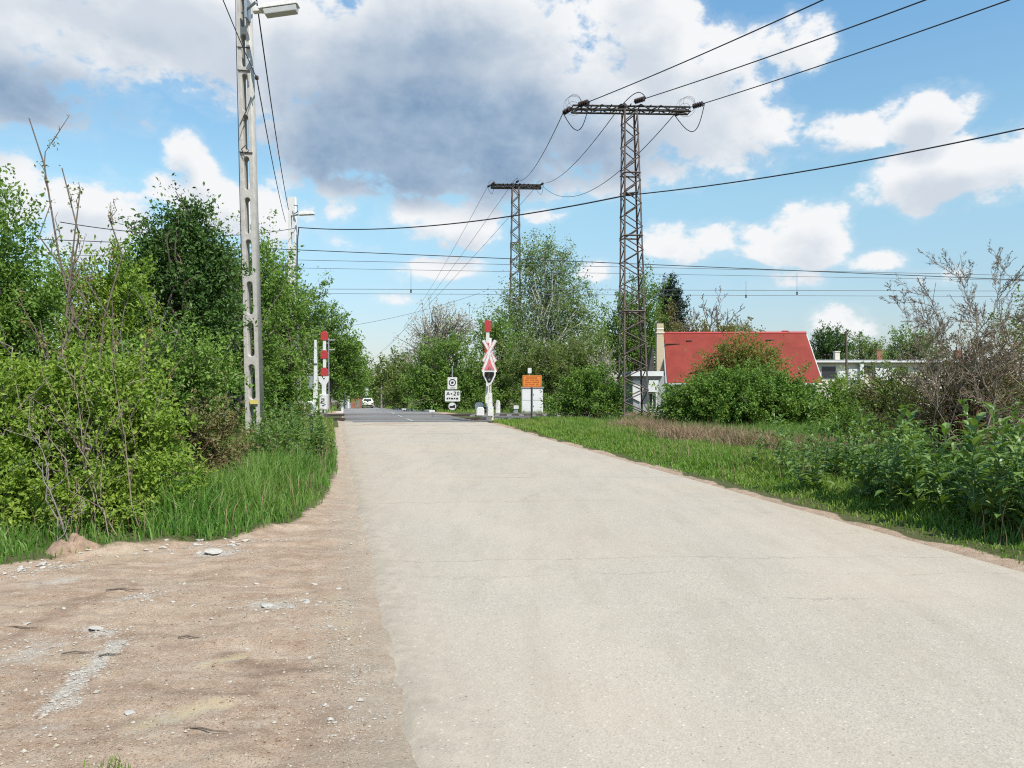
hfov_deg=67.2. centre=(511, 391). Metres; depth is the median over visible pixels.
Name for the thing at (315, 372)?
signal mast
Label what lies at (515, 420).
seed stalks
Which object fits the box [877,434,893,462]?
broadleaf weed
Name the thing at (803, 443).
broadleaf weed
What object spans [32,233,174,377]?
leafy shrub
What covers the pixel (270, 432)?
broadleaf weed
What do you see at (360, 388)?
broadleaf tree
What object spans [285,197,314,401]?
lamp post
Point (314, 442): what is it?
broadleaf weed
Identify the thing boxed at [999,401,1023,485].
broadleaf weed
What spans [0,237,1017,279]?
railway wire
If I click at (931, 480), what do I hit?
broadleaf weed
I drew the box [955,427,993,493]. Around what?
broadleaf weed
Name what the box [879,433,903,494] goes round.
broadleaf weed
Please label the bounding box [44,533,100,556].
earth heap
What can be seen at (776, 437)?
broadleaf weed
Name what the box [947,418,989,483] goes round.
broadleaf weed
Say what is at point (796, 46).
overhead wire
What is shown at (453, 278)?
overhead wire
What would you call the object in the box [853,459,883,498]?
broadleaf weed
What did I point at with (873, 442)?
broadleaf weed
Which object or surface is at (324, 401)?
crossing barrier
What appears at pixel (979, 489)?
broadleaf weed
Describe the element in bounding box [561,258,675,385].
broadleaf tree
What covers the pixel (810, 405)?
broadleaf weed
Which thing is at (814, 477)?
broadleaf weed
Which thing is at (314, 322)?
broadleaf tree
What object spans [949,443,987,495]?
broadleaf weed
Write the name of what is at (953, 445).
broadleaf weed
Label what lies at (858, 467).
broadleaf weed
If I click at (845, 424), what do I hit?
leafy shrub
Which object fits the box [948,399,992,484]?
broadleaf weed
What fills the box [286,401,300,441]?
broadleaf weed
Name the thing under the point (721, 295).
railway wire
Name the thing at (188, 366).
leafy shrub
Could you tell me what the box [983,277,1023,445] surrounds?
leafy shrub
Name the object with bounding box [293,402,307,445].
broadleaf weed
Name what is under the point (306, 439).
broadleaf weed
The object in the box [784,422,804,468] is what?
broadleaf weed
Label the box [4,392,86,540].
bare shrub
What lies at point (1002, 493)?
broadleaf weed
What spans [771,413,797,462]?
broadleaf weed
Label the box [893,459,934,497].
broadleaf weed
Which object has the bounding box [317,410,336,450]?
broadleaf weed
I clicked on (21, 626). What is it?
twig
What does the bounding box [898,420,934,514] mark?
broadleaf weed
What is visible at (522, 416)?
railway ballast
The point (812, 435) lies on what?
broadleaf weed
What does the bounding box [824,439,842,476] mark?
broadleaf weed
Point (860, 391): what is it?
leafy shrub
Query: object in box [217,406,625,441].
rough grass
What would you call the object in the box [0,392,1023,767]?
ground
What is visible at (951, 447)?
broadleaf weed
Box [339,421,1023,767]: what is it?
road
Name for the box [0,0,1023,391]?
sky
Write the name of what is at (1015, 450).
broadleaf weed
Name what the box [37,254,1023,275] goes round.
railway wire
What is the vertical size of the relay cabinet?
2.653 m
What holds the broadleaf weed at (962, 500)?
on the ground at (130, 566)
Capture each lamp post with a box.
[235,0,299,433]
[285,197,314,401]
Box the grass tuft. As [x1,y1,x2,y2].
[83,753,131,767]
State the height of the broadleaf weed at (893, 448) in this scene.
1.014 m
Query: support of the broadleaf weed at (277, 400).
on the ground at (130, 566)
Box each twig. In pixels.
[6,626,37,627]
[61,651,93,653]
[106,588,140,589]
[178,635,200,637]
[183,726,228,731]
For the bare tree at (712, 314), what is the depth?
75.92 m
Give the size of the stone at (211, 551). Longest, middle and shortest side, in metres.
0.168 x 0.160 x 0.046 m
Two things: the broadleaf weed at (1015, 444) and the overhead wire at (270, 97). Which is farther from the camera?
the overhead wire at (270, 97)
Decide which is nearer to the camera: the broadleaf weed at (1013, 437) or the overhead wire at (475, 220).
the broadleaf weed at (1013, 437)
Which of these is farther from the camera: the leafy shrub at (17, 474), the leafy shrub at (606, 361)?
the leafy shrub at (606, 361)
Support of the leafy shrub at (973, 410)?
on the ground at (130, 566)
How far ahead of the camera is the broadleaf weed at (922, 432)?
11.23 m
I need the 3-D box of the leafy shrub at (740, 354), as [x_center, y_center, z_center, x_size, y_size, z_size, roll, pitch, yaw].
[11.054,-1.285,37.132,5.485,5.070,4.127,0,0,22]
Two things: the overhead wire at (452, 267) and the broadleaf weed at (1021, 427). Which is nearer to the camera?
the broadleaf weed at (1021, 427)
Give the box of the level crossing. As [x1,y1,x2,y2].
[343,413,473,421]
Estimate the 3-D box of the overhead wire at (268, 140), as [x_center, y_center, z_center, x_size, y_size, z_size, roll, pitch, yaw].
[-9.908,-8.963,32.476,0.028,2.415,27.797,0,0,-15]
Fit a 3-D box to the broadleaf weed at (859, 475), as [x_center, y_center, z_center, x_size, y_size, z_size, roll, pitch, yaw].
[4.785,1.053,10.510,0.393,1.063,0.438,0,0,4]
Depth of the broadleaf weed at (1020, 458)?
8.41 m
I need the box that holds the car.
[362,398,373,407]
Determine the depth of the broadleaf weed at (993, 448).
9.26 m
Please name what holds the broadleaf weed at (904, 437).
on the ground at (130, 566)
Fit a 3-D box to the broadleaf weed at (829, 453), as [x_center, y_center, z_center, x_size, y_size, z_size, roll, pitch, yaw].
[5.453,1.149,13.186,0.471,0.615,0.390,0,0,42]
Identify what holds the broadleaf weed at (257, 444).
on the ground at (130, 566)
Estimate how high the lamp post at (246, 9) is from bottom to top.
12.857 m
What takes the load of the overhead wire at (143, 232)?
attached to the lamp post at (292, 207)
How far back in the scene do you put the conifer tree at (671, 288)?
77.46 m
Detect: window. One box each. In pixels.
[649,393,656,408]
[821,366,835,378]
[864,365,872,373]
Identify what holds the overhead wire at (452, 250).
attached to the lattice pylon at (493, 185)
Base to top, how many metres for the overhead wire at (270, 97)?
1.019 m
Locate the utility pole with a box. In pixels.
[844,331,847,387]
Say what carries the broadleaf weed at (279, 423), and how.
on the ground at (130, 566)
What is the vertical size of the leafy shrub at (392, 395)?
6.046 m
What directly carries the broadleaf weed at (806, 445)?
on the ground at (130, 566)
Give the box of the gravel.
[0,541,371,767]
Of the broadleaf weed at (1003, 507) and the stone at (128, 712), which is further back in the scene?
the broadleaf weed at (1003, 507)
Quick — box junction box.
[514,406,518,412]
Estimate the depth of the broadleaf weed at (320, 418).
16.39 m
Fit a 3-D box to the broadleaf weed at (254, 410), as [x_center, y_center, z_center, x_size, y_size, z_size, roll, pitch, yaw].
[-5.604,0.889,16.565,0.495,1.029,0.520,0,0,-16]
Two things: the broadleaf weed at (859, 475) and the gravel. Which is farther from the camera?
the broadleaf weed at (859, 475)
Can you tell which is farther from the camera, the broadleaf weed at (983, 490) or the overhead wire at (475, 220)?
the overhead wire at (475, 220)
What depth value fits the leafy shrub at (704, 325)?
61.49 m
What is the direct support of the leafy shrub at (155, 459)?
on the ground at (130, 566)
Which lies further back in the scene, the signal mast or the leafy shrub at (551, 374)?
the leafy shrub at (551, 374)
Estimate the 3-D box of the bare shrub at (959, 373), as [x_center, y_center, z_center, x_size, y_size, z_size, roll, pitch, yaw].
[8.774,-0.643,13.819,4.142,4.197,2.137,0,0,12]
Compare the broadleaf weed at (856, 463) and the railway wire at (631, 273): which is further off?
the railway wire at (631, 273)
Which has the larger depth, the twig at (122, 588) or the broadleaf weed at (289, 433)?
the broadleaf weed at (289, 433)
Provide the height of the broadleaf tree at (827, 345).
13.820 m
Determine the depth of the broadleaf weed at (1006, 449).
10.02 m
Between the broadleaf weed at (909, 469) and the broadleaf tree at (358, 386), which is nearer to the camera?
the broadleaf weed at (909, 469)
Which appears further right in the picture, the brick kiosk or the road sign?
the road sign
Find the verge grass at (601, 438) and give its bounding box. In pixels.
[520,415,1023,564]
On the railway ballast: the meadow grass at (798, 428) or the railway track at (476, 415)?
the railway track at (476, 415)
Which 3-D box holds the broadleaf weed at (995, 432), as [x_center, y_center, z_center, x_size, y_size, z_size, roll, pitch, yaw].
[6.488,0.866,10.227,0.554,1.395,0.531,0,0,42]
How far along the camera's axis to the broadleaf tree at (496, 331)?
55.55 m
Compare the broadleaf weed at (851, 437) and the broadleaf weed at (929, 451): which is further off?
the broadleaf weed at (851, 437)
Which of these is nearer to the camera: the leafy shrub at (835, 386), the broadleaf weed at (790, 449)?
the broadleaf weed at (790, 449)
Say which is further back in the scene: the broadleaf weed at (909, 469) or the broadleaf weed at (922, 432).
the broadleaf weed at (922, 432)
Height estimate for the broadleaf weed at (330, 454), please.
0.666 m
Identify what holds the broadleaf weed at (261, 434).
on the ground at (130, 566)
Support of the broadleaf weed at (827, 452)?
on the ground at (130, 566)
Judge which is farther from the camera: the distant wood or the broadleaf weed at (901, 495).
the distant wood
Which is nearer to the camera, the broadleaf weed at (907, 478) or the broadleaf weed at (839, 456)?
the broadleaf weed at (907, 478)
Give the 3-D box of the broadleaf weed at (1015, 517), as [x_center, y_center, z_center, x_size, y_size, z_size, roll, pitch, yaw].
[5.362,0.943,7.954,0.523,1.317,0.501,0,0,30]
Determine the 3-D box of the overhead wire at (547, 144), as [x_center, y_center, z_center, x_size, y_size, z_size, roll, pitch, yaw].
[1.272,-15.103,50.349,0.031,8.936,41.899,0,0,-2]
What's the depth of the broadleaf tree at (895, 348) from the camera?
111.64 m
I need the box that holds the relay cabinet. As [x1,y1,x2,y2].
[521,368,543,412]
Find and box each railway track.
[224,414,1010,415]
[305,418,524,420]
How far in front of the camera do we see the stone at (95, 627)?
5.38 m
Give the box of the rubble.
[0,502,407,759]
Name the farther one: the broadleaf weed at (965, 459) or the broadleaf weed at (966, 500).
the broadleaf weed at (965, 459)
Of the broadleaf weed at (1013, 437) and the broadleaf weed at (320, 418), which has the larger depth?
the broadleaf weed at (320, 418)
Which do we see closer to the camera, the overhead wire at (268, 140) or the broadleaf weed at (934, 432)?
the broadleaf weed at (934, 432)
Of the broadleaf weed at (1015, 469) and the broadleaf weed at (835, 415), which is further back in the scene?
the broadleaf weed at (835, 415)
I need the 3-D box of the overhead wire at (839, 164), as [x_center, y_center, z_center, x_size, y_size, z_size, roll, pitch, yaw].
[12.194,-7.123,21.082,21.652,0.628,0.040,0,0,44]
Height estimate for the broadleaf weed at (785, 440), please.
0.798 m
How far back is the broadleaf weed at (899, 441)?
10.27 m
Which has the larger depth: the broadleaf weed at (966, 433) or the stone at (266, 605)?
the broadleaf weed at (966, 433)
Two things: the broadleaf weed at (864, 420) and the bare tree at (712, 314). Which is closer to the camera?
the broadleaf weed at (864, 420)
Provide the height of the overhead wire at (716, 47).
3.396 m
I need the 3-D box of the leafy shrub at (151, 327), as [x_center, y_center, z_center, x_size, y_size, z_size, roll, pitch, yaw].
[-5.688,-0.119,12.599,1.784,3.146,0.880,0,0,0]
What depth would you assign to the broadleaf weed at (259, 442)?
15.20 m
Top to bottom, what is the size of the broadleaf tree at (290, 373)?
7.748 m
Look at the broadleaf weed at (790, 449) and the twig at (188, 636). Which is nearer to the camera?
the twig at (188, 636)
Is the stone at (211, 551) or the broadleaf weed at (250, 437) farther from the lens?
the broadleaf weed at (250, 437)
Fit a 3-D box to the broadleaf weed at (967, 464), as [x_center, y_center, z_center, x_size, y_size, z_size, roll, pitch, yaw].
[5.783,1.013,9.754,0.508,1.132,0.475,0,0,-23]
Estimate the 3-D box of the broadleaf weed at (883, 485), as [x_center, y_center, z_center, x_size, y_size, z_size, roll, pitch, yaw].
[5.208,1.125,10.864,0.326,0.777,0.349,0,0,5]
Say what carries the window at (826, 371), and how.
in the flat building
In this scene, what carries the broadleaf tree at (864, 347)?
on the ground at (130, 566)
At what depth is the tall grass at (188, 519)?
9.10 m
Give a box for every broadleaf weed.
[244,425,255,455]
[247,409,262,445]
[249,416,264,452]
[251,421,269,451]
[255,422,265,448]
[257,409,279,451]
[257,417,271,449]
[259,403,268,435]
[263,405,276,441]
[263,406,282,443]
[267,398,282,436]
[271,421,285,446]
[274,409,290,451]
[275,401,290,444]
[275,426,298,454]
[280,398,306,452]
[282,404,299,446]
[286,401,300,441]
[286,421,298,446]
[290,415,298,443]
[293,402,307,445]
[297,417,306,443]
[298,422,319,457]
[299,395,324,452]
[305,400,314,428]
[309,429,321,455]
[315,416,332,454]
[315,418,325,452]
[315,425,328,455]
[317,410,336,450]
[326,429,335,455]
[745,418,767,462]
[765,405,797,467]
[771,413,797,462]
[776,434,795,472]
[781,435,810,488]
[783,433,799,475]
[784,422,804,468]
[797,402,819,456]
[797,427,811,466]
[798,431,813,466]
[799,431,827,488]
[801,443,827,470]
[801,447,834,488]
[803,434,822,458]
[803,440,822,471]
[814,421,832,458]
[818,443,842,467]
[821,441,833,468]
[823,430,846,476]
[824,427,850,473]
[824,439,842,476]
[825,427,842,463]
[825,427,847,469]
[828,409,850,463]
[828,439,853,466]
[837,409,868,480]
[840,435,867,480]
[841,421,860,457]
[843,431,859,470]
[844,443,878,478]
[849,430,873,499]
[851,417,885,490]
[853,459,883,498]
[866,430,885,477]
[868,459,906,511]
[872,445,890,488]
[874,406,912,501]
[874,442,909,493]
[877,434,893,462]
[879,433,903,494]
[882,414,905,465]
[885,438,908,496]
[886,433,922,506]
[887,428,903,480]
[888,404,929,493]
[891,409,927,495]
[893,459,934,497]
[897,419,922,469]
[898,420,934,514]
[903,433,928,491]
[908,448,944,510]
[916,428,937,478]
[916,433,931,461]
[917,441,935,468]
[921,447,954,499]
[923,427,944,479]
[923,458,937,493]
[925,422,961,506]
[928,451,949,484]
[934,444,960,493]
[939,424,961,482]
[942,442,971,516]
[944,451,997,517]
[946,430,988,495]
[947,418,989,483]
[947,453,990,509]
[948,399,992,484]
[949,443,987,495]
[949,446,993,518]
[950,420,979,472]
[951,412,1003,526]
[951,421,992,489]
[953,434,988,496]
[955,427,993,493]
[960,447,1007,505]
[968,402,1023,538]
[971,438,1006,494]
[972,416,1022,532]
[973,418,1014,494]
[977,459,1023,520]
[979,468,1023,528]
[983,405,1021,490]
[983,419,1023,518]
[984,452,996,507]
[985,440,1012,496]
[988,424,1019,501]
[994,434,1023,524]
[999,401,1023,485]
[1001,482,1023,540]
[1003,428,1016,490]
[1005,435,1023,520]
[1006,454,1023,522]
[1009,427,1021,491]
[1009,445,1023,513]
[1010,431,1023,498]
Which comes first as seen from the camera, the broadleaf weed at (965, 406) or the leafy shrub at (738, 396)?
the broadleaf weed at (965, 406)
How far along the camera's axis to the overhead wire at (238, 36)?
15.69 m
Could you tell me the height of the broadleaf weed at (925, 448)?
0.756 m
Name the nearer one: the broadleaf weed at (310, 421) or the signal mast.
the broadleaf weed at (310, 421)
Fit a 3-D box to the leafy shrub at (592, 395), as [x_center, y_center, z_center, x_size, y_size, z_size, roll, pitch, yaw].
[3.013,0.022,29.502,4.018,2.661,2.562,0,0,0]
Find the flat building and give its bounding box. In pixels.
[815,349,983,406]
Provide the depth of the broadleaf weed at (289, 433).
16.31 m
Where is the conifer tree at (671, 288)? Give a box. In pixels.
[648,272,694,331]
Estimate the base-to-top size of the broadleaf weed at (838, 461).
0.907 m
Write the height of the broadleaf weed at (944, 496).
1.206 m
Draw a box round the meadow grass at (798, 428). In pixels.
[588,413,1016,472]
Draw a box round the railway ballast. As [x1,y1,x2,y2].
[11,413,1010,421]
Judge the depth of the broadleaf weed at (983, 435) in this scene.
9.78 m
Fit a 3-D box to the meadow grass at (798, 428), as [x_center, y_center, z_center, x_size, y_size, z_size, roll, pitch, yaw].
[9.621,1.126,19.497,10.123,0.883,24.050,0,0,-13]
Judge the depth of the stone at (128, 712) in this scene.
4.04 m
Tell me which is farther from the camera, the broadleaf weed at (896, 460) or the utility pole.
the utility pole
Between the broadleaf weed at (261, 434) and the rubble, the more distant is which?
the broadleaf weed at (261, 434)
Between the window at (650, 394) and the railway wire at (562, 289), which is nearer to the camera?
the railway wire at (562, 289)
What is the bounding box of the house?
[622,323,822,411]
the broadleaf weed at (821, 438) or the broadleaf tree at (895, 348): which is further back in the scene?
the broadleaf tree at (895, 348)
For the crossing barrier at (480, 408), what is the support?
on the ground at (130, 566)
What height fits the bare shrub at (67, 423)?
2.562 m
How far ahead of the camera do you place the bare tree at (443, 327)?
61.71 m
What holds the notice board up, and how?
on the ground at (130, 566)
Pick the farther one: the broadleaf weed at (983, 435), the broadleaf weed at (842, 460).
the broadleaf weed at (842, 460)
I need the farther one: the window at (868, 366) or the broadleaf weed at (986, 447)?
the window at (868, 366)
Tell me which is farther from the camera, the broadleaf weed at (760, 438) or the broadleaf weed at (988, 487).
the broadleaf weed at (760, 438)
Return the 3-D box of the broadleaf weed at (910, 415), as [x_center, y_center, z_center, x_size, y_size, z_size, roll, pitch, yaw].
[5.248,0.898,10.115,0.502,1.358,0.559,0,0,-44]
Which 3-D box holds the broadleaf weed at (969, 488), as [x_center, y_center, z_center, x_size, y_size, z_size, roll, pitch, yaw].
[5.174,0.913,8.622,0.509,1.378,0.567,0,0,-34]
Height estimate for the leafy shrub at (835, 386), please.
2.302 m
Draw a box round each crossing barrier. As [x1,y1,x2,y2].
[318,331,334,412]
[475,317,499,420]
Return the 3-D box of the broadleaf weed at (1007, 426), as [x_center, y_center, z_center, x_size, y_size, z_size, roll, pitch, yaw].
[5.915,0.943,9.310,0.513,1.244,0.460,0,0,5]
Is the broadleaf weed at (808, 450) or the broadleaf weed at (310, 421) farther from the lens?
the broadleaf weed at (310, 421)
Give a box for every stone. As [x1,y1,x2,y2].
[89,626,102,629]
[124,710,134,715]
[204,548,222,554]
[262,603,272,607]
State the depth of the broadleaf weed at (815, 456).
12.80 m
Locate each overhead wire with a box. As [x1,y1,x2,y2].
[60,222,294,235]
[223,0,256,77]
[256,0,288,209]
[257,80,285,221]
[298,194,628,229]
[357,293,478,324]
[365,195,528,365]
[385,191,506,349]
[405,188,486,324]
[520,113,562,180]
[545,115,673,196]
[547,111,616,182]
[589,0,823,101]
[632,128,1023,194]
[646,0,925,98]
[705,0,1009,102]
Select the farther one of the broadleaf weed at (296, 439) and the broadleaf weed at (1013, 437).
the broadleaf weed at (296, 439)
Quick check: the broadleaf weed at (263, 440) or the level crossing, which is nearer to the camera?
the broadleaf weed at (263, 440)
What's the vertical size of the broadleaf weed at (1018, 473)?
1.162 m
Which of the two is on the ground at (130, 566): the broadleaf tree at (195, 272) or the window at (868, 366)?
the broadleaf tree at (195, 272)
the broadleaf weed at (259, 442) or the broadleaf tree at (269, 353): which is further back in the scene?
the broadleaf tree at (269, 353)
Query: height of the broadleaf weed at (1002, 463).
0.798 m
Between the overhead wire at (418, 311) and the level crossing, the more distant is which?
the overhead wire at (418, 311)
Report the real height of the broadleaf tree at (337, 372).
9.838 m
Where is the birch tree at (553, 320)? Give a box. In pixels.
[469,224,611,395]
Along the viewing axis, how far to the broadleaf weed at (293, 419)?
15.74 m
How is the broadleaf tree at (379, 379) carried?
on the ground at (130, 566)
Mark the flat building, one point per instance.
(828, 368)
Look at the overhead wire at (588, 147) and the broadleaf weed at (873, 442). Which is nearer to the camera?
the broadleaf weed at (873, 442)
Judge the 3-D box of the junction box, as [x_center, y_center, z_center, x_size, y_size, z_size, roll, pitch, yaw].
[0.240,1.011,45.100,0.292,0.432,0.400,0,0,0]
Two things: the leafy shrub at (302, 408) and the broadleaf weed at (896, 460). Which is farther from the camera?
the leafy shrub at (302, 408)
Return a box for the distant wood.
[199,378,1023,401]
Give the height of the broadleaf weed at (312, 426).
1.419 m
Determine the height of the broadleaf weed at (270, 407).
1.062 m
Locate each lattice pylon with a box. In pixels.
[487,178,543,407]
[562,92,704,418]
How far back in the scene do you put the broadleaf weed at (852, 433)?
13.26 m
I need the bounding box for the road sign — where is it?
[445,366,459,411]
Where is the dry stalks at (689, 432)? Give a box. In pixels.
[604,409,892,459]
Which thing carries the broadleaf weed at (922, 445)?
on the ground at (130, 566)
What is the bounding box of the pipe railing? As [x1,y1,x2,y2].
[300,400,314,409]
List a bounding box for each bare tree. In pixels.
[393,293,493,384]
[685,285,751,331]
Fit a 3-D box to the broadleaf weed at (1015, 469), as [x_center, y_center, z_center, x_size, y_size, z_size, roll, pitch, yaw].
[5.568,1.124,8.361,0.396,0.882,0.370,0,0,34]
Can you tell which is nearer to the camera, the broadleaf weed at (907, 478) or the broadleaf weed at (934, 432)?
the broadleaf weed at (907, 478)
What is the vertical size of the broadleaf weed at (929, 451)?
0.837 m
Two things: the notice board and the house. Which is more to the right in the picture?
the house
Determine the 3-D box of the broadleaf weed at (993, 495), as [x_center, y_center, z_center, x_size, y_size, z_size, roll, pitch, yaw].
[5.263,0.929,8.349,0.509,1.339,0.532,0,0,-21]
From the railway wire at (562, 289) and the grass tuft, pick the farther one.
the railway wire at (562, 289)
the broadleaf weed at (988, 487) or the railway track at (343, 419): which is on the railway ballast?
the railway track at (343, 419)
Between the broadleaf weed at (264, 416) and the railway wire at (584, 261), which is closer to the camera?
the broadleaf weed at (264, 416)
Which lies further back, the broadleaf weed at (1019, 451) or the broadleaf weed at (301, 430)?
the broadleaf weed at (301, 430)
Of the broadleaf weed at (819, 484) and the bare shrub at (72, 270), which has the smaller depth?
the bare shrub at (72, 270)
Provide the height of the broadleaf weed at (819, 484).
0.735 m
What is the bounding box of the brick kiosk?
[351,396,362,407]
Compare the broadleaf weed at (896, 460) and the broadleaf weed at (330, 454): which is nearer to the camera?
the broadleaf weed at (896, 460)
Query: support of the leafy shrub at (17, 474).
on the ground at (130, 566)
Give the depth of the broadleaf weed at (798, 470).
11.67 m
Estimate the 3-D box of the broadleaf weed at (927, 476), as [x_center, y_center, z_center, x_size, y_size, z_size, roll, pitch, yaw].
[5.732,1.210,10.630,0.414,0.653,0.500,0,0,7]
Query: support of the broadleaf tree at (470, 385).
on the ground at (130, 566)
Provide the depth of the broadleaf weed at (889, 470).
10.41 m
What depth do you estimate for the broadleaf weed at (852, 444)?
11.97 m
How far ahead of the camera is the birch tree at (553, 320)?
59.46 m
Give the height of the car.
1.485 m
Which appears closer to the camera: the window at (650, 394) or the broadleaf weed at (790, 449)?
the broadleaf weed at (790, 449)
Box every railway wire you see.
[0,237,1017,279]
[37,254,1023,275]
[41,263,1023,280]
[61,288,912,290]
[62,292,1022,296]
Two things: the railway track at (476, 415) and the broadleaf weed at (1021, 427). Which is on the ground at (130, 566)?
the broadleaf weed at (1021, 427)
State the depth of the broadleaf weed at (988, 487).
9.07 m
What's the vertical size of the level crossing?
0.096 m
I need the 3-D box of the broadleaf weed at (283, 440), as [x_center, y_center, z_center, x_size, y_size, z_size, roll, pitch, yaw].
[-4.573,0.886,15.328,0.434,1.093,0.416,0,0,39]
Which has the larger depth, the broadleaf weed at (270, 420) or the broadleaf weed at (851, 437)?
the broadleaf weed at (270, 420)
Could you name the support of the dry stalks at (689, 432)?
on the ground at (130, 566)
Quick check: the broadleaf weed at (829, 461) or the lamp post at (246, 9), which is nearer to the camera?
the broadleaf weed at (829, 461)
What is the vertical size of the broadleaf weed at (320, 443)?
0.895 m
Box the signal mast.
[307,340,317,411]
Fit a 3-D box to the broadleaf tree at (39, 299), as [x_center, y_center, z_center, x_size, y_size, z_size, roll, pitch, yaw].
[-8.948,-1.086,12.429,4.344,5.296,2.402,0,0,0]
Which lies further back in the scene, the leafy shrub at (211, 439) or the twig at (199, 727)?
the leafy shrub at (211, 439)
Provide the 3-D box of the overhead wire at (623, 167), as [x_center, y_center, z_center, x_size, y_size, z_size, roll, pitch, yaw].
[4.593,-14.923,50.748,0.031,8.420,42.049,0,0,-5]
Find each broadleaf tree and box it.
[0,163,90,398]
[99,173,262,424]
[205,215,308,431]
[232,209,321,420]
[280,262,332,409]
[304,299,372,408]
[318,328,375,408]
[318,357,382,404]
[365,342,417,406]
[393,316,502,411]
[468,309,534,409]
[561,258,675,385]
[809,320,862,359]
[841,331,893,359]
[871,319,952,359]
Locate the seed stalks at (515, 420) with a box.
[1,410,1023,552]
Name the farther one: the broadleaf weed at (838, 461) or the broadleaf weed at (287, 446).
the broadleaf weed at (287, 446)
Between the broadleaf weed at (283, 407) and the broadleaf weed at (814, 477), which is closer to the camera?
the broadleaf weed at (814, 477)
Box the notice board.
[523,375,541,417]
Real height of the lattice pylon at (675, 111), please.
12.830 m
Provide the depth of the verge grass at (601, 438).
12.93 m
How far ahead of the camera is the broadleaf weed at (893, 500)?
9.84 m
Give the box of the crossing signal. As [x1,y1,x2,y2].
[482,338,496,420]
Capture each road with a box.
[310,398,433,412]
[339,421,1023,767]
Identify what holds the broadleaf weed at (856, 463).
on the ground at (130, 566)
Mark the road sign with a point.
(452, 395)
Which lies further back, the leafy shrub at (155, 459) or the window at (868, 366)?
the window at (868, 366)
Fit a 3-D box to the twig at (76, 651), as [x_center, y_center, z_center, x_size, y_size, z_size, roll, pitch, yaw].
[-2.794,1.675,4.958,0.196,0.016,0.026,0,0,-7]
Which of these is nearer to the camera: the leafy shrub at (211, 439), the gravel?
the gravel
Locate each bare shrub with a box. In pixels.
[0,115,189,420]
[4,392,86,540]
[15,311,163,539]
[879,242,1023,455]
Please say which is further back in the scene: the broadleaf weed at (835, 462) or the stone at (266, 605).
the broadleaf weed at (835, 462)
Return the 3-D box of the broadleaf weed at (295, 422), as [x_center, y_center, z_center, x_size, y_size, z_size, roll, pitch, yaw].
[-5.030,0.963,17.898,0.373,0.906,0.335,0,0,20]
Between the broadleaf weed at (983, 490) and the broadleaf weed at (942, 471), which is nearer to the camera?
the broadleaf weed at (983, 490)
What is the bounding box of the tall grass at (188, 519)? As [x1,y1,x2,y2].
[0,419,341,564]
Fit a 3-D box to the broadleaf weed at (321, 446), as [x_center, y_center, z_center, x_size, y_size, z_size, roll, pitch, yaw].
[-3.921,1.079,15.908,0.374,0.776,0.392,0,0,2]
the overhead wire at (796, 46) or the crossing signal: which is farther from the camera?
the crossing signal
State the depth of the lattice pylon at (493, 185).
71.67 m
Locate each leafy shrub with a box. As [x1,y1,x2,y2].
[0,318,223,534]
[0,324,99,537]
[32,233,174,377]
[83,303,252,456]
[110,287,216,413]
[159,362,260,474]
[266,378,323,420]
[376,356,423,409]
[480,319,622,410]
[540,359,642,418]
[584,338,616,383]
[646,354,848,427]
[653,296,765,331]
[680,321,796,387]
[801,397,899,443]
[811,365,868,423]
[831,347,936,432]
[845,306,1023,458]
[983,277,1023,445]
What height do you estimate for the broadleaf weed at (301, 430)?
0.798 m
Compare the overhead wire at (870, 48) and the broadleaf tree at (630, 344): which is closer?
the overhead wire at (870, 48)
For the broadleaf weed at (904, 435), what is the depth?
11.59 m
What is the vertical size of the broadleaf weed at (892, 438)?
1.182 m
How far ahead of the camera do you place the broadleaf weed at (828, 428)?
13.84 m
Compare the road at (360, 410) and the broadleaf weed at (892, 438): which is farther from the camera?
the road at (360, 410)
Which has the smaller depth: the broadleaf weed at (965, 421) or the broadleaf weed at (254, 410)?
the broadleaf weed at (965, 421)
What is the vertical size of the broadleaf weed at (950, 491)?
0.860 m

